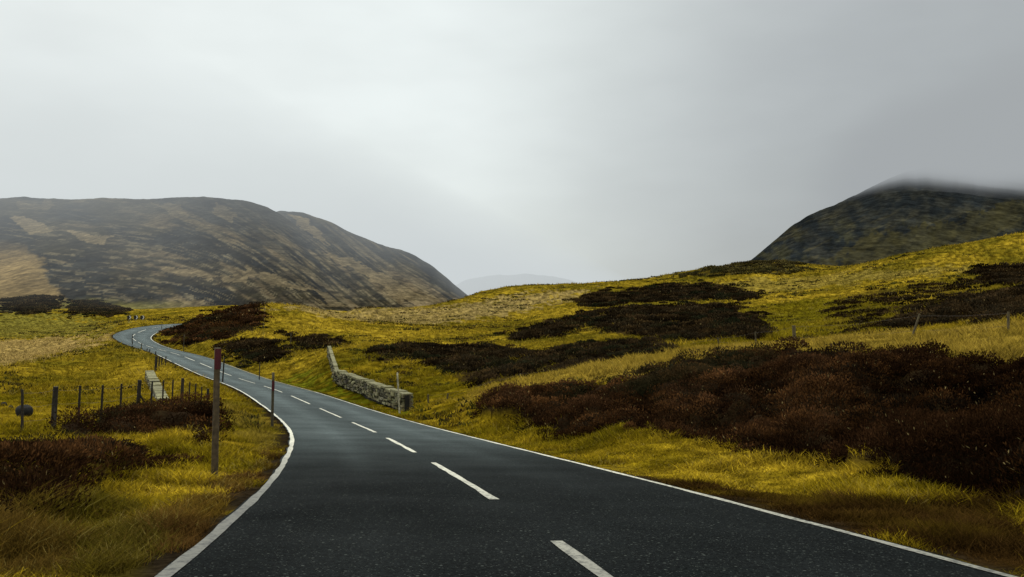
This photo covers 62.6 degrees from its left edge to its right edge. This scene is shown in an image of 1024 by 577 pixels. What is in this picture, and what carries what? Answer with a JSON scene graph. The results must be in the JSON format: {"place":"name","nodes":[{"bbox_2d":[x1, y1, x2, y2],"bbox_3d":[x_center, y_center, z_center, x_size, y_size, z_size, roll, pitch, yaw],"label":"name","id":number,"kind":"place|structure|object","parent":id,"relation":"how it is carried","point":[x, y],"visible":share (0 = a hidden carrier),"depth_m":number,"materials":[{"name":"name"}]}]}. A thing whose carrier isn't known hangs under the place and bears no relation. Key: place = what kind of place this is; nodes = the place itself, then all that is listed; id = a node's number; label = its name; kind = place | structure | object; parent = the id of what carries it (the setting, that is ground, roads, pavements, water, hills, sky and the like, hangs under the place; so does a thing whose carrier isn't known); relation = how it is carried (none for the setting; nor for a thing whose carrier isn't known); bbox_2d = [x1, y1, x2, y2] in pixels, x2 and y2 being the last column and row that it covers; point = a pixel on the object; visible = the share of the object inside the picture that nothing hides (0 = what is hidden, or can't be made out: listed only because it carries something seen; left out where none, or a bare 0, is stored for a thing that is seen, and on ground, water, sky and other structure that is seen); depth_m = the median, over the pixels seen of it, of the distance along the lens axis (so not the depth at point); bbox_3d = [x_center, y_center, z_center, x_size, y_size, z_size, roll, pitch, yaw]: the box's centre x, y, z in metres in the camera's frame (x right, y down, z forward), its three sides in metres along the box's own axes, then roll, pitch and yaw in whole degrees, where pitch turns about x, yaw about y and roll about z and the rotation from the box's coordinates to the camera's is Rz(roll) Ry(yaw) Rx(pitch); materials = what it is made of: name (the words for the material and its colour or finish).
{"place":"outdoors","nodes":[
{"label":"outdoors","id":0,"kind":"place"},
{"bbox_2d":[0,196,366,311],"bbox_3d":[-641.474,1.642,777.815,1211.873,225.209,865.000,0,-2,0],"label":"hillside","id":1,"kind":"structure","parent":0,"point":[173,252],"depth_m":577.12,"materials":[{"name":"brown plant"}]},
{"bbox_2d":[277,211,467,307],"bbox_3d":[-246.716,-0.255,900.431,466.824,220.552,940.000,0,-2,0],"label":"hillside","id":2,"kind":"structure","parent":0,"point":[361,270],"depth_m":786.92,"materials":[{"name":"brown plant"}]},
{"bbox_2d":[0,232,1023,576],"bbox_3d":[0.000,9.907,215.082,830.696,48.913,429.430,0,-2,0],"label":"ground","id":3,"kind":"structure","parent":0,"point":[1008,246],"depth_m":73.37,"materials":[{"name":"plant"}]},
{"bbox_2d":[15,404,32,415],"bbox_3d":[-20.054,5.078,34.631,0.657,0.604,0.571,0,-2,0],"label":"boulder","id":4,"kind":"object","parent":3,"relation":"on","point":[28,410],"visible":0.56,"depth_m":34.47,"materials":[{"name":"stone"}]},
{"bbox_2d":[0,294,65,315],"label":"heather","id":5,"kind":"object","parent":3,"relation":"on","point":[33,304],"visible":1,"depth_m":368.89,"materials":[{"name":"brown plant"}]},
{"bbox_2d":[60,298,132,318],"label":"heather","id":6,"kind":"object","parent":3,"relation":"on","point":[93,307],"visible":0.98,"depth_m":355.90,"materials":[{"name":"brown plant"}]},
{"bbox_2d":[0,433,206,516],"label":"heather","id":7,"kind":"object","parent":3,"relation":"on","point":[55,454],"visible":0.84,"depth_m":9.29,"materials":[{"name":"brown plant"}]},
{"bbox_2d":[21,378,208,430],"bbox_3d":[-13.767,4.353,32.350,0.594,2.957,23.028,0,-2,-9],"label":"wire fence","id":8,"kind":"object","parent":3,"relation":"on","point":[55,399],"visible":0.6,"depth_m":26.85,"materials":[{"name":"brown wood"}]},
{"bbox_2d":[42,391,238,445],"bbox_3d":[-10.681,4.011,25.146,4.808,1.815,17.669,1,-2,-19],"label":"heather","id":9,"kind":"object","parent":3,"relation":"on","point":[203,410],"visible":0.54,"depth_m":23.20,"materials":[{"name":"brown plant"}]},
{"bbox_2d":[144,370,168,400],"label":"stone parapet","id":10,"kind":"structure","parent":3,"relation":"on","point":[150,376],"depth_m":51.74,"materials":[{"name":"grey stone"}]},
{"bbox_2d":[154,356,166,370],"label":"wire fence","id":11,"kind":"object","parent":3,"relation":"on","point":[156,360],"visible":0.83,"depth_m":65.89,"materials":[{"name":"brown wood"}]},
{"bbox_2d":[211,348,220,476],"bbox_3d":[-4.410,1.993,12.543,0.136,2.219,0.105,0,-2,0],"label":"snow pole","id":12,"kind":"object","parent":3,"relation":"on","point":[215,421],"visible":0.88,"depth_m":12.52,"materials":[{"name":"brown wood"}]},
{"bbox_2d":[158,301,274,345],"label":"heather","id":13,"kind":"object","parent":3,"relation":"on","point":[233,313],"visible":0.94,"depth_m":118.20,"materials":[{"name":"brown plant"}]},
{"bbox_2d":[222,358,224,381],"bbox_3d":[-19.839,5.770,57.851,0.218,2.015,0.110,0,-2,0],"label":"snow pole","id":14,"kind":"object","parent":3,"relation":"on","point":[223,370],"visible":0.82,"depth_m":57.82,"materials":[{"name":"brown wood"}]},
{"bbox_2d":[210,329,298,367],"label":"heather","id":15,"kind":"object","parent":3,"relation":"on","point":[271,351],"visible":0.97,"depth_m":90.29,"materials":[{"name":"brown plant"}]},
{"bbox_2d":[271,372,274,426],"bbox_3d":[-8.215,3.971,28.891,0.134,2.174,0.104,0,-2,0],"label":"snow pole","id":16,"kind":"object","parent":3,"relation":"on","point":[272,400],"visible":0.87,"depth_m":28.87,"materials":[{"name":"brown wood"}]},
{"bbox_2d":[283,332,354,350],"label":"heather","id":17,"kind":"object","parent":3,"relation":"on","point":[307,342],"visible":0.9,"depth_m":91.51,"materials":[{"name":"brown plant"}]},
{"bbox_2d":[327,346,413,410],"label":"stone wall","id":18,"kind":"structure","parent":3,"relation":"on","point":[378,392],"depth_m":49.07,"materials":[{"name":"grey stone"}]},
{"bbox_2d":[397,372,399,412],"bbox_3d":[-5.562,5.279,41.358,0.222,2.306,0.096,0,-2,0],"label":"snow pole","id":19,"kind":"object","parent":3,"relation":"on","point":[398,393],"visible":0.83,"depth_m":41.33,"materials":[{"name":"grey wood"}]},
{"bbox_2d":[362,340,551,388],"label":"heather","id":20,"kind":"object","parent":3,"relation":"on","point":[495,362],"visible":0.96,"depth_m":65.03,"materials":[{"name":"brown plant"}]},
{"bbox_2d":[0,421,1023,576],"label":"verge grass","id":21,"kind":"structure","parent":3,"relation":"on","point":[154,526],"depth_m":8.94,"materials":[{"name":"yellow plant"}]},
{"bbox_2d":[0,229,1023,396],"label":"hillside grass","id":22,"kind":"structure","parent":3,"relation":"on","point":[45,385],"depth_m":100.81,"materials":[{"name":"plant"}]},
{"bbox_2d":[0,231,1023,428],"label":"rush tufts","id":23,"kind":"object","parent":3,"relation":"on","point":[445,420],"visible":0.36,"depth_m":97.55,"materials":[{"name":"green plant"}]},
{"bbox_2d":[527,335,679,372],"bbox_3d":[7.114,4.514,61.842,12.434,2.452,39.639,0,-2,0],"label":"heather","id":24,"kind":"object","parent":3,"relation":"on","point":[597,349],"visible":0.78,"depth_m":59.73,"materials":[{"name":"brown plant"}]},
{"bbox_2d":[493,300,779,341],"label":"heather","id":25,"kind":"object","parent":3,"relation":"on","point":[714,322],"visible":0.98,"depth_m":100.44,"materials":[{"name":"brown plant"}]},
{"bbox_2d":[561,281,765,306],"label":"heather","id":26,"kind":"object","parent":3,"relation":"on","point":[703,290],"visible":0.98,"depth_m":165.03,"materials":[{"name":"brown plant"}]},
{"bbox_2d":[427,312,1009,402],"bbox_3d":[11.084,3.775,43.808,25.821,5.045,16.986,-1,-2,31],"label":"wire fence","id":27,"kind":"object","parent":3,"relation":"on","point":[914,329],"visible":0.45,"depth_m":38.62,"materials":[{"name":"brown wood"}]},
{"bbox_2d":[673,259,816,280],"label":"heather","id":28,"kind":"object","parent":3,"relation":"on","point":[731,267],"visible":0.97,"depth_m":197.88,"materials":[{"name":"brown plant"}]},
{"bbox_2d":[469,335,1023,508],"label":"heather","id":29,"kind":"object","parent":3,"relation":"on","point":[900,425],"visible":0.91,"depth_m":19.12,"materials":[{"name":"brown plant"}]},
{"bbox_2d":[816,278,985,334],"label":"heather","id":30,"kind":"object","parent":3,"relation":"on","point":[958,285],"visible":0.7,"depth_m":87.01,"materials":[{"name":"brown plant"}]},
{"bbox_2d":[875,292,984,328],"bbox_3d":[29.959,1.425,58.923,6.604,3.109,39.114,-1,-2,30],"label":"heather","id":31,"kind":"object","parent":3,"relation":"on","point":[941,312],"visible":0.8,"depth_m":48.11,"materials":[{"name":"brown plant"}]},
{"bbox_2d":[957,262,1023,287],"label":"heather","id":32,"kind":"object","parent":3,"relation":"on","point":[1000,273],"visible":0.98,"depth_m":110.57,"materials":[{"name":"brown plant"}]},
{"bbox_2d":[960,283,1023,326],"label":"heather","id":33,"kind":"object","parent":3,"relation":"on","point":[999,302],"visible":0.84,"depth_m":47.19,"materials":[{"name":"brown plant"}]},
{"bbox_2d":[0,0,1023,284],"label":"sky","id":34,"kind":"structure","parent":0,"point":[579,141],"materials":[{"name":"grey"}]},
{"bbox_2d":[456,273,580,294],"bbox_3d":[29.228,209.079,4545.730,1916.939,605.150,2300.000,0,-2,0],"label":"hill","id":35,"kind":"structure","parent":0,"point":[471,286],"depth_m":4615.59,"materials":[{"name":"grey"}]},
{"bbox_2d":[113,324,1017,576],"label":"road","id":36,"kind":"structure","parent":0,"point":[344,496],"depth_m":7.73,"materials":[{"name":"grey asphalt"}]},
{"bbox_2d":[155,356,293,576],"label":"edge line","id":37,"kind":"object","parent":36,"relation":"on","point":[178,563],"visible":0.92,"depth_m":7.29,"materials":[{"name":"paint"}]},
{"bbox_2d":[210,358,313,391],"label":"edge line","id":38,"kind":"object","parent":36,"relation":"on","point":[263,377],"visible":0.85,"depth_m":71.10,"materials":[{"name":"paint"}]},
{"bbox_2d":[133,325,612,576],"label":"line","id":39,"kind":"object","parent":36,"relation":"on","point":[583,560],"visible":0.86,"depth_m":6.36,"materials":[{"name":"paint"}]},
{"bbox_2d":[151,333,1016,576],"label":"edge line","id":40,"kind":"object","parent":36,"relation":"on","point":[904,547],"visible":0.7,"depth_m":8.02,"materials":[{"name":"paint"}]},
{"bbox_2d":[752,161,1023,265],"bbox_3d":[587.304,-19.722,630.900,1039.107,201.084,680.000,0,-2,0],"label":"mountain","id":41,"kind":"structure","parent":0,"point":[920,209],"depth_m":498.63,"materials":[{"name":"green plant"}]}
]}

